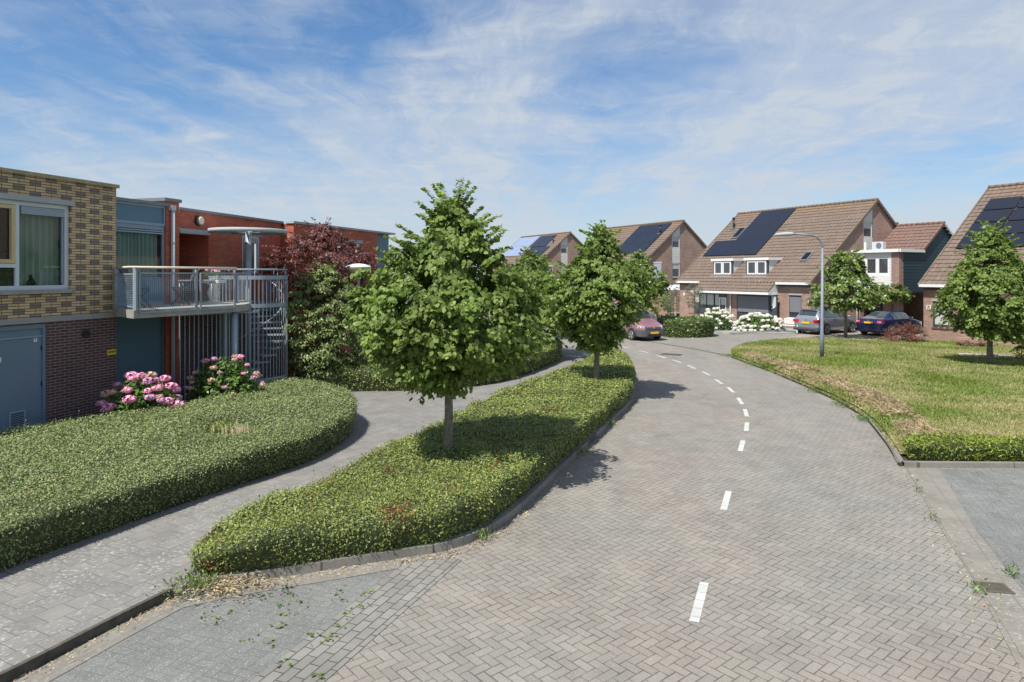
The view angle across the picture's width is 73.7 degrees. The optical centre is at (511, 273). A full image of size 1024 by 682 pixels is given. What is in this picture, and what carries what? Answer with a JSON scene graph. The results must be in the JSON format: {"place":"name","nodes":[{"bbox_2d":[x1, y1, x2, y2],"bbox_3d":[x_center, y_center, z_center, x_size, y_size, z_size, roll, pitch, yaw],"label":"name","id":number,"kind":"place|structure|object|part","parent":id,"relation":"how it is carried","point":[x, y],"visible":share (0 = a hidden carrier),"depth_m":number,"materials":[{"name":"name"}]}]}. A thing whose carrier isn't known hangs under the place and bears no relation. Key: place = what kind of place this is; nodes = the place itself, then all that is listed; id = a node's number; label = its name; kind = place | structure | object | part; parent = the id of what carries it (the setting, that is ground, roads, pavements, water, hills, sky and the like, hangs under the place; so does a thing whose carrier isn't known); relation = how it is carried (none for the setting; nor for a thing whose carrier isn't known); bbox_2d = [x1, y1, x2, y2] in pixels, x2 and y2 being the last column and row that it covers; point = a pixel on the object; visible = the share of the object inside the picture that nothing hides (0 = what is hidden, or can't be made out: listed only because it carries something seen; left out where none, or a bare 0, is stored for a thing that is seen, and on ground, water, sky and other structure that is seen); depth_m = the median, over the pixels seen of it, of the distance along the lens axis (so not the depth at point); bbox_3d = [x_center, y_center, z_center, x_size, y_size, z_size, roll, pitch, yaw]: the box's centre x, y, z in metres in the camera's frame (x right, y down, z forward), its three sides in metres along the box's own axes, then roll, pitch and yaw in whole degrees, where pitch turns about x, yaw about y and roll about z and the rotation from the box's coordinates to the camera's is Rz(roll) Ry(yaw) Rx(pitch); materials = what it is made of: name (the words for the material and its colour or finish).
{"place":"outdoors","nodes":[
{"label":"outdoors","id":0,"kind":"place"},
{"bbox_2d":[181,349,403,402],"bbox_3d":[-14.200,3.662,21.000,31.600,0.136,38.000,0,0,0],"label":"garden bed","id":1,"kind":"object","parent":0,"point":[289,375],"depth_m":24.18,"materials":[{"name":"soil"}]},
{"bbox_2d":[95,371,184,416],"bbox_3d":[-8.111,2.792,15.011,1.977,1.326,1.475,0,0,0],"label":"hydrangea bush","id":2,"kind":"object","parent":1,"relation":"on","point":[149,392],"visible":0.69,"depth_m":14.79,"materials":[{"name":"pink plant"}]},
{"bbox_2d":[0,376,362,571],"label":"hedge","id":3,"kind":"object","parent":1,"relation":"on","point":[63,483],"visible":0.96,"depth_m":11.37,"materials":[{"name":"green plant"}]},
{"bbox_2d":[194,418,254,436],"bbox_3d":[-5.499,3.150,13.169,1.641,0.602,0.941,0,0,15],"label":"pruned shrub","id":4,"kind":"object","parent":3,"relation":"on","point":[224,428],"visible":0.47,"depth_m":13.26,"materials":[{"name":"yellow plant"}]},
{"bbox_2d":[180,310,257,400],"bbox_3d":[-7.648,2.290,17.956,0.125,2.620,2.093,0,0,41],"label":"bar screen","id":5,"kind":"object","parent":1,"relation":"on","point":[225,333],"visible":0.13,"depth_m":17.96,"materials":[{"name":"grey paint"}]},
{"bbox_2d":[183,354,265,401],"bbox_3d":[-6.999,2.656,16.727,2.131,1.398,1.427,0,0,0],"label":"hydrangea bush","id":6,"kind":"object","parent":1,"relation":"on","point":[238,376],"visible":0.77,"depth_m":16.48,"materials":[{"name":"green plant"}]},
{"bbox_2d":[208,227,287,395],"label":"spiral staircase","id":7,"kind":"structure","parent":1,"relation":"on","point":[247,232],"depth_m":19.96,"materials":[{"name":"metal"}]},
{"bbox_2d":[258,217,379,342],"bbox_3d":[-6.442,0.873,23.278,4.421,5.686,4.324,0,0,0],"label":"purple tree","id":8,"kind":"object","parent":1,"relation":"on","point":[351,254],"visible":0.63,"depth_m":22.59,"materials":[{"name":"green plant"}]},
{"bbox_2d":[275,258,369,386],"bbox_3d":[-5.999,1.598,21.552,3.277,4.226,3.118,0,0,19],"label":"green shrub","id":9,"kind":"object","parent":1,"relation":"on","point":[327,352],"visible":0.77,"depth_m":20.89,"materials":[{"name":"green plant"}]},
{"bbox_2d":[346,263,370,360],"bbox_3d":[-4.950,1.680,22.000,0.810,4.040,0.810,0,0,0],"label":"street lamp","id":10,"kind":"object","parent":1,"relation":"on","point":[354,268],"visible":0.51,"depth_m":21.73,"materials":[{"name":"grey paint"}]},
{"bbox_2d":[303,337,564,391],"bbox_3d":[-1.183,3.127,24.465,3.969,1.116,12.395,0,0,43],"label":"hedge","id":11,"kind":"object","parent":1,"relation":"on","point":[358,377],"visible":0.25,"depth_m":20.97,"materials":[{"name":"green plant"}]},
{"bbox_2d":[488,255,567,347],"bbox_3d":[1.080,1.423,29.684,4.985,4.522,5.197,0,0,0],"label":"lime tree","id":12,"kind":"object","parent":1,"relation":"on","point":[542,276],"visible":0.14,"depth_m":29.26,"materials":[{"name":"green plant"}]},
{"bbox_2d":[0,346,632,671],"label":"footpath","id":13,"kind":"structure","parent":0,"point":[51,599],"depth_m":8.82,"materials":[{"name":"grey concrete"}]},
{"bbox_2d":[186,348,635,576],"bbox_3d":[1.460,3.236,18.488,3.414,0.868,23.345,0,0,20],"label":"hedge","id":14,"kind":"object","parent":13,"relation":"on","point":[511,444],"visible":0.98,"depth_m":10.23,"materials":[{"name":"green plant"}]},
{"bbox_2d":[341,178,563,449],"bbox_3d":[-1.114,1.009,11.927,3.668,5.348,3.821,0,0,-28],"label":"lime tree","id":15,"kind":"object","parent":13,"relation":"on","point":[446,338],"visible":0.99,"depth_m":11.14,"materials":[{"name":"green plant"}]},
{"bbox_2d":[538,219,657,380],"bbox_3d":[2.549,1.009,20.482,3.760,5.344,3.803,0,0,0],"label":"lime tree","id":16,"kind":"object","parent":13,"relation":"on","point":[592,317],"visible":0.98,"depth_m":19.83,"materials":[{"name":"green plant"}]},
{"bbox_2d":[0,0,1023,273],"label":"sky","id":17,"kind":"structure","parent":0,"point":[562,115],"materials":[{"name":"blue"}]},
{"bbox_2d":[11,302,1023,681],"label":"road","id":18,"kind":"structure","parent":0,"point":[809,554],"depth_m":8.61,"materials":[{"name":"grey brick"}]},
{"bbox_2d":[0,588,171,681],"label":"kerb","id":19,"kind":"structure","parent":18,"relation":"on","point":[28,665],"depth_m":6.80,"materials":[{"name":"grey concrete"}]},
{"bbox_2d":[0,167,181,432],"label":"apartment building","id":20,"kind":"structure","parent":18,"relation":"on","point":[71,345],"depth_m":14.99,"materials":[{"name":"yellow brick"}]},
{"bbox_2d":[0,337,41,432],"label":"door","id":21,"kind":"structure","parent":20,"relation":"in","point":[20,359],"depth_m":13.90,"materials":[{"name":"blue paint"}]},
{"bbox_2d":[27,275,35,285],"bbox_3d":[-10.015,0.132,14.229,0.103,0.242,0.166,0,0,-4],"label":"figurine","id":22,"kind":"object","parent":20,"relation":"on","point":[31,280],"visible":1,"depth_m":14.21,"materials":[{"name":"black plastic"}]},
{"bbox_2d":[0,199,67,290],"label":"window","id":23,"kind":"structure","parent":20,"relation":"in","point":[9,214],"depth_m":13.82,"materials":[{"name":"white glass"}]},
{"bbox_2d":[116,222,163,305],"bbox_3d":[-9.661,-0.240,17.392,0.090,2.080,2.077,0,0,16],"label":"window","id":24,"kind":"structure","parent":20,"relation":"in","point":[127,226],"depth_m":17.87,"materials":[{"name":"teal glass"}]},
{"bbox_2d":[116,317,163,408],"bbox_3d":[-9.717,2.350,17.345,0.090,2.800,2.237,0,0,16],"label":"storage door","id":25,"kind":"structure","parent":20,"relation":"in","point":[139,341],"depth_m":17.65,"materials":[{"name":"blue metal"}]},
{"bbox_2d":[113,266,249,384],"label":"balcony","id":26,"kind":"structure","parent":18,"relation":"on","point":[137,309],"depth_m":16.13,"materials":[{"name":"metal"}]},
{"bbox_2d":[119,269,150,307],"bbox_3d":[-9.015,0.322,16.338,0.588,0.970,0.464,0,0,-10],"label":"folding chair","id":27,"kind":"object","parent":26,"relation":"on","point":[123,270],"visible":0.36,"depth_m":16.30,"materials":[{"name":"black plastic"}]},
{"bbox_2d":[171,269,194,305],"bbox_3d":[-8.493,0.322,17.633,0.588,0.970,0.464,0,0,-30],"label":"folding chair","id":28,"kind":"object","parent":26,"relation":"on","point":[188,286],"visible":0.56,"depth_m":17.54,"materials":[{"name":"black plastic"}]},
{"bbox_2d":[178,280,214,304],"bbox_3d":[-8.300,0.475,18.000,0.840,0.650,0.600,0,0,-17],"label":"balcony table","id":29,"kind":"object","parent":26,"relation":"on","point":[193,280],"visible":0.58,"depth_m":17.83,"materials":[{"name":"grey paint"}]},
{"bbox_2d":[202,280,224,303],"bbox_3d":[-8.020,0.480,18.350,0.440,0.640,0.440,0,0,0],"label":"pedestal","id":30,"kind":"object","parent":26,"relation":"on","point":[214,292],"visible":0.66,"depth_m":18.24,"materials":[{"name":"white paint"}]},
{"bbox_2d":[202,269,228,278],"bbox_3d":[-7.984,0.011,18.378,0.898,0.365,0.702,0,0,0],"label":"flower pot","id":31,"kind":"object","parent":30,"relation":"on","point":[214,271],"visible":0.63,"depth_m":18.27,"materials":[{"name":"white paint"}]},
{"bbox_2d":[15,560,402,681],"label":"gutter strip","id":32,"kind":"object","parent":18,"relation":"on","point":[61,667],"visible":0.93,"depth_m":7.38,"materials":[{"name":"concrete"}]},
{"bbox_2d":[49,564,403,681],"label":"parking bay","id":33,"kind":"object","parent":18,"relation":"on","point":[185,644],"visible":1,"depth_m":6.94,"materials":[{"name":"grey concrete"}]},
{"bbox_2d":[179,207,283,399],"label":"apartment building","id":34,"kind":"structure","parent":18,"relation":"on","point":[200,245],"depth_m":20.97,"materials":[{"name":"red brick"}]},
{"bbox_2d":[242,235,258,272],"bbox_3d":[-8.766,-0.650,22.827,0.060,1.260,1.010,0,0,12],"label":"window","id":35,"kind":"structure","parent":34,"relation":"in","point":[243,236],"depth_m":23.24,"materials":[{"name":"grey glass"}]},
{"bbox_2d":[281,221,394,373],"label":"apartment building","id":36,"kind":"structure","parent":18,"relation":"on","point":[375,239],"depth_m":27.54,"materials":[{"name":"red brick"}]},
{"bbox_2d":[250,557,461,681],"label":"paver band","id":37,"kind":"object","parent":18,"relation":"on","point":[397,593],"visible":1,"depth_m":7.17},
{"bbox_2d":[200,579,374,678],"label":"fallen leaves","id":38,"kind":"object","parent":37,"relation":"on","point":[312,632],"visible":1,"depth_m":7.31,"materials":[{"name":"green plant"}]},
{"bbox_2d":[211,386,634,588],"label":"kerb","id":39,"kind":"structure","parent":18,"relation":"on","point":[506,515],"depth_m":9.03,"materials":[{"name":"concrete"}]},
{"bbox_2d":[13,377,1023,681],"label":"dry litter","id":40,"kind":"object","parent":18,"relation":"on","point":[225,587],"visible":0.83,"depth_m":7.95,"materials":[{"name":"plant"}]},
{"bbox_2d":[146,352,1021,602],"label":"weeds","id":41,"kind":"object","parent":18,"relation":"on","point":[206,574],"visible":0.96,"depth_m":8.12,"materials":[{"name":"green plant"}]},
{"bbox_2d":[615,305,664,339],"bbox_3d":[6.956,2.780,39.633,2.190,1.840,4.396,0,0,-25],"label":"parked car","id":42,"kind":"object","parent":18,"relation":"on","point":[648,326],"visible":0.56,"depth_m":37.90,"materials":[{"name":"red metal"}]},
{"bbox_2d":[649,291,673,317],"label":"yellow shrub","id":43,"kind":"object","parent":18,"relation":"on","point":[657,310],"visible":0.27,"depth_m":50.73,"materials":[{"name":"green plant"}]},
{"bbox_2d":[647,284,679,315],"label":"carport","id":44,"kind":"object","parent":18,"relation":"on","point":[662,312],"depth_m":58.90,"materials":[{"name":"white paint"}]},
{"bbox_2d":[660,280,681,314],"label":"olive tree","id":45,"kind":"object","parent":18,"relation":"on","point":[670,308],"visible":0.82,"depth_m":46.90,"materials":[{"name":"green plant"}]},
{"bbox_2d":[660,353,681,355],"bbox_3d":[7.300,3.687,31.300,0.900,0.022,0.500,0,0,30],"label":"drain grate","id":46,"kind":"object","parent":18,"relation":"on","point":[670,354],"visible":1,"depth_m":31.22,"materials":[{"name":"metal"}]},
{"bbox_2d":[626,338,722,354],"bbox_3d":[7.712,3.694,36.192,0.732,0.001,12.526,0,0,-23],"label":"gutter strip","id":47,"kind":"object","parent":18,"relation":"on","point":[681,346],"visible":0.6,"depth_m":34.56,"materials":[{"name":"grey concrete"}]},
{"bbox_2d":[657,315,715,337],"bbox_3d":[10.473,3.085,41.264,3.549,1.403,3.800,0,0,0],"label":"hedge","id":48,"kind":"object","parent":18,"relation":"on","point":[688,327],"visible":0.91,"depth_m":39.70,"materials":[{"name":"green plant"}]},
{"bbox_2d":[689,582,708,622],"bbox_3d":[2.121,3.695,7.720,0.104,0.001,1.000,0,0,22],"label":"road marking","id":49,"kind":"object","parent":18,"relation":"on","point":[696,612],"visible":1,"depth_m":7.68,"materials":[{"name":"white paint"}]},
{"bbox_2d":[720,491,731,509],"bbox_3d":[3.499,3.695,11.153,0.104,0.001,1.000,0,0,22],"label":"road marking","id":50,"kind":"object","parent":18,"relation":"on","point":[726,500],"visible":1,"depth_m":11.14,"materials":[{"name":"white paint"}]},
{"bbox_2d":[738,440,745,450],"bbox_3d":[4.954,3.695,14.720,0.104,0.001,1.000,0,0,22],"label":"road marking","id":51,"kind":"object","parent":18,"relation":"on","point":[741,445],"visible":1,"depth_m":14.71,"materials":[{"name":"white paint"}]},
{"bbox_2d":[744,422,748,430],"bbox_3d":[5.684,3.695,16.536,0.104,0.001,1.000,0,0,20],"label":"road marking","id":52,"kind":"object","parent":18,"relation":"on","point":[746,426],"visible":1,"depth_m":16.54,"materials":[{"name":"white paint"}]},
{"bbox_2d":[714,330,782,334],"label":"kerb","id":53,"kind":"structure","parent":18,"relation":"on","point":[728,333],"depth_m":42.20,"materials":[{"name":"concrete"}]},
{"bbox_2d":[714,326,806,333],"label":"gravel bed","id":54,"kind":"object","parent":18,"relation":"on","point":[790,330],"visible":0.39,"depth_m":43.36,"materials":[{"name":"grey gravel"}]},
{"bbox_2d":[684,282,704,315],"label":"olive tree","id":55,"kind":"object","parent":54,"relation":"on","point":[694,293],"visible":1,"depth_m":47.15,"materials":[{"name":"green plant"}]},
{"bbox_2d":[699,307,734,330],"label":"hydrangea bush","id":56,"kind":"object","parent":54,"relation":"on","point":[725,321],"visible":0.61,"depth_m":44.45,"materials":[{"name":"white plant"}]},
{"bbox_2d":[732,312,787,331],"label":"hydrangea bush","id":57,"kind":"object","parent":54,"relation":"on","point":[765,323],"visible":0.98,"depth_m":43.50,"materials":[{"name":"white plant"}]},
{"bbox_2d":[779,317,802,332],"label":"garden bench","id":58,"kind":"object","parent":54,"relation":"on","point":[784,321],"visible":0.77,"depth_m":43.37,"materials":[{"name":"white plastic"}]},
{"bbox_2d":[867,417,903,464],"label":"kerb","id":59,"kind":"structure","parent":18,"relation":"on","point":[897,456],"depth_m":14.04,"materials":[{"name":"concrete"}]},
{"bbox_2d":[901,461,1023,467],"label":"kerb","id":60,"kind":"structure","parent":18,"relation":"on","point":[962,464],"depth_m":13.03,"materials":[{"name":"concrete"}]},
{"bbox_2d":[906,468,1023,674],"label":"gutter strip","id":61,"kind":"object","parent":18,"relation":"on","point":[977,556],"visible":0.83,"depth_m":8.98,"materials":[{"name":"concrete"}]},
{"bbox_2d":[973,581,1015,594],"bbox_3d":[5.660,3.687,8.020,0.330,0.022,0.270,0,0,10],"label":"drain grate","id":62,"kind":"object","parent":61,"relation":"on","point":[1003,588],"visible":0.7,"depth_m":8.01,"materials":[{"name":"metal"}]},
{"bbox_2d":[617,304,656,320],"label":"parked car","id":63,"kind":"object","parent":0,"point":[653,315],"visible":0.01,"depth_m":49.21,"materials":[{"name":"grey metal"}]},
{"bbox_2d":[732,357,914,465],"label":"ground","id":64,"kind":"structure","parent":0,"point":[904,457],"depth_m":19.75,"materials":[{"name":"grey concrete"}]},
{"bbox_2d":[769,328,923,339],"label":"driveway","id":65,"kind":"structure","parent":0,"point":[832,333],"depth_m":41.70,"materials":[{"name":"grey brick"}]},
{"bbox_2d":[793,307,855,334],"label":"parked car","id":66,"kind":"object","parent":65,"relation":"on","point":[804,320],"visible":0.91,"depth_m":41.98,"materials":[{"name":"grey metal"}]},
{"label":"windows","id":67,"kind":"part","parent":66,"relation":"part of","materials":[{"name":"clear glass"}]},
{"bbox_2d":[855,310,921,334],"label":"parked car","id":68,"kind":"object","parent":65,"relation":"on","point":[882,321],"visible":0.72,"depth_m":41.07,"materials":[{"name":"blue metal"}]},
{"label":"windows","id":69,"kind":"part","parent":68,"relation":"part of","materials":[{"name":"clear glass"}]},
{"bbox_2d":[869,282,914,310],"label":"young tree","id":70,"kind":"object","parent":65,"relation":"on","point":[891,296],"visible":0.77,"depth_m":43.66,"materials":[{"name":"green plant"}]},
{"bbox_2d":[851,221,953,326],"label":"annex","id":71,"kind":"object","parent":65,"relation":"on","point":[894,262],"visible":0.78,"depth_m":45.49,"materials":[{"name":"white paint"}]},
{"bbox_2d":[866,257,876,274],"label":"window","id":72,"kind":"structure","parent":71,"relation":"in","point":[871,262],"depth_m":45.61,"materials":[{"name":"white paint"}]},
{"bbox_2d":[864,241,885,249],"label":"heat pump","id":73,"kind":"object","parent":71,"relation":"on","point":[879,245],"visible":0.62,"depth_m":46.41,"materials":[{"name":"white metal"}]},
{"bbox_2d":[877,257,888,274],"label":"window","id":74,"kind":"structure","parent":71,"relation":"in","point":[882,262],"depth_m":44.87,"materials":[{"name":"white paint"}]},
{"bbox_2d":[730,336,1023,460],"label":"lawn","id":75,"kind":"structure","parent":0,"point":[892,437],"depth_m":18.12,"materials":[{"name":"green plant"}]},
{"bbox_2d":[774,232,823,356],"bbox_3d":[11.440,0.857,27.200,1.984,5.063,0.170,0,0,0],"label":"street lamp","id":76,"kind":"object","parent":75,"relation":"on","point":[822,298],"visible":0.97,"depth_m":27.16,"materials":[{"name":"grey metal"}]},
{"bbox_2d":[733,353,911,448],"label":"verge grass","id":77,"kind":"structure","parent":75,"relation":"on","point":[867,407],"depth_m":19.68,"materials":[{"name":"green plant"}]},
{"bbox_2d":[739,350,939,436],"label":"dry grass","id":78,"kind":"structure","parent":75,"relation":"on","point":[890,404],"depth_m":18.45,"materials":[{"name":"plant"}]},
{"bbox_2d":[802,248,889,337],"bbox_3d":[18.789,1.126,38.332,4.436,5.151,4.542,0,0,0],"label":"young tree","id":79,"kind":"object","parent":75,"relation":"on","point":[839,269],"visible":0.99,"depth_m":37.78,"materials":[{"name":"green plant"}]},
{"bbox_2d":[878,320,929,342],"bbox_3d":[20.895,3.143,36.600,2.676,1.298,2.659,0,0,0],"label":"maple shrub","id":80,"kind":"object","parent":75,"relation":"on","point":[905,332],"visible":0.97,"depth_m":36.26,"materials":[{"name":"red plant"}]},
{"bbox_2d":[901,424,1023,461],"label":"hedge","id":81,"kind":"object","parent":75,"relation":"on","point":[924,446],"visible":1,"depth_m":13.16,"materials":[{"name":"green plant"}]},
{"bbox_2d":[953,340,986,346],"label":"red shrub","id":82,"kind":"object","parent":75,"relation":"on","point":[968,343],"visible":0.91,"depth_m":33.53,"materials":[{"name":"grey plant"}]},
{"bbox_2d":[928,217,1023,364],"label":"lime tree","id":83,"kind":"object","parent":75,"relation":"on","point":[990,318],"visible":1,"depth_m":24.37,"materials":[{"name":"green plant"}]},
{"bbox_2d":[958,353,1023,361],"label":"garden paving","id":84,"kind":"structure","parent":75,"relation":"on","point":[963,354],"depth_m":27.71,"materials":[{"name":"grey concrete"}]},
{"bbox_2d":[1009,339,1023,360],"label":"garden shrub","id":85,"kind":"object","parent":75,"relation":"on","point":[1019,348],"visible":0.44,"depth_m":25.63,"materials":[{"name":"green plant"}]},
{"bbox_2d":[940,469,1023,591],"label":"parking bay","id":86,"kind":"object","parent":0,"point":[991,501],"visible":1,"depth_m":10.85,"materials":[{"name":"grey concrete"}]},
{"label":"ground","id":87,"kind":"structure","parent":0,"visible":0},
{"bbox_2d":[506,246,552,284],"bbox_3d":[1.044,1.104,38.507,3.377,5.395,3.385,0,0,0],"label":"lime tree","id":88,"kind":"object","parent":87,"relation":"on","point":[532,255],"visible":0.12,"depth_m":38.30,"materials":[{"name":"green plant"}]},
{"bbox_2d":[478,231,582,278],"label":"house","id":89,"kind":"structure","parent":87,"relation":"on","point":[553,247],"depth_m":85.94,"materials":[{"name":"brick"}]},
{"bbox_2d":[561,244,566,253],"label":"window","id":90,"kind":"structure","parent":89,"relation":"in","point":[563,246],"depth_m":85.02,"materials":[{"name":"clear glass"}]},
{"bbox_2d":[557,220,706,311],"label":"house","id":91,"kind":"structure","parent":87,"relation":"on","point":[677,250],"depth_m":66.92,"materials":[{"name":"brick"}]},
{"bbox_2d":[653,262,661,277],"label":"window","id":92,"kind":"structure","parent":91,"relation":"in","point":[658,266],"depth_m":65.29,"materials":[{"name":"white paint"}]},
{"bbox_2d":[672,236,679,247],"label":"window","id":93,"kind":"structure","parent":91,"relation":"in","point":[675,239],"depth_m":66.44,"materials":[{"name":"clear glass"}]},
{"bbox_2d":[672,263,679,277],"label":"window","id":94,"kind":"structure","parent":91,"relation":"in","point":[675,266],"depth_m":66.44,"materials":[{"name":"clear glass"}]},
{"bbox_2d":[607,249,669,300],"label":"lime tree","id":95,"kind":"object","parent":87,"relation":"on","point":[661,283],"visible":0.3,"depth_m":40.18,"materials":[{"name":"green plant"}]},
{"bbox_2d":[676,198,912,327],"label":"house","id":96,"kind":"structure","parent":87,"relation":"on","point":[744,263],"depth_m":49.70,"materials":[{"name":"brick"}]},
{"bbox_2d":[695,293,698,312],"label":"window","id":97,"kind":"structure","parent":96,"relation":"in","point":[696,309],"depth_m":54.09,"materials":[{"name":"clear glass"}]},
{"bbox_2d":[699,293,726,314],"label":"window","id":98,"kind":"structure","parent":96,"relation":"in","point":[711,300],"depth_m":52.04,"materials":[{"name":"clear glass"}]},
{"bbox_2d":[737,294,769,317],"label":"window","id":99,"kind":"structure","parent":96,"relation":"in","point":[746,303],"depth_m":48.51,"materials":[{"name":"grey glass"}]},
{"bbox_2d":[770,295,777,318],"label":"bay side window","id":100,"kind":"structure","parent":96,"relation":"in","point":[773,299],"depth_m":46.92,"materials":[{"name":"grey glass"}]},
{"bbox_2d":[789,295,800,316],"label":"window","id":101,"kind":"structure","parent":96,"relation":"in","point":[794,300],"depth_m":45.90,"materials":[{"name":"grey glass"}]},
{"bbox_2d":[863,220,871,237],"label":"window","id":102,"kind":"structure","parent":96,"relation":"in","point":[867,225],"depth_m":47.53,"materials":[{"name":"clear glass"}]},
{"bbox_2d":[917,182,1023,345],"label":"house","id":103,"kind":"structure","parent":87,"relation":"on","point":[996,204],"depth_m":38.01,"materials":[{"name":"brick"}]},
{"bbox_2d":[933,301,948,327],"bbox_3d":[23.353,2.200,37.108,0.060,1.440,0.870,0,0,-27],"label":"window","id":104,"kind":"structure","parent":103,"relation":"in","point":[935,321],"depth_m":37.27,"materials":[{"name":"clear glass"}]}
]}

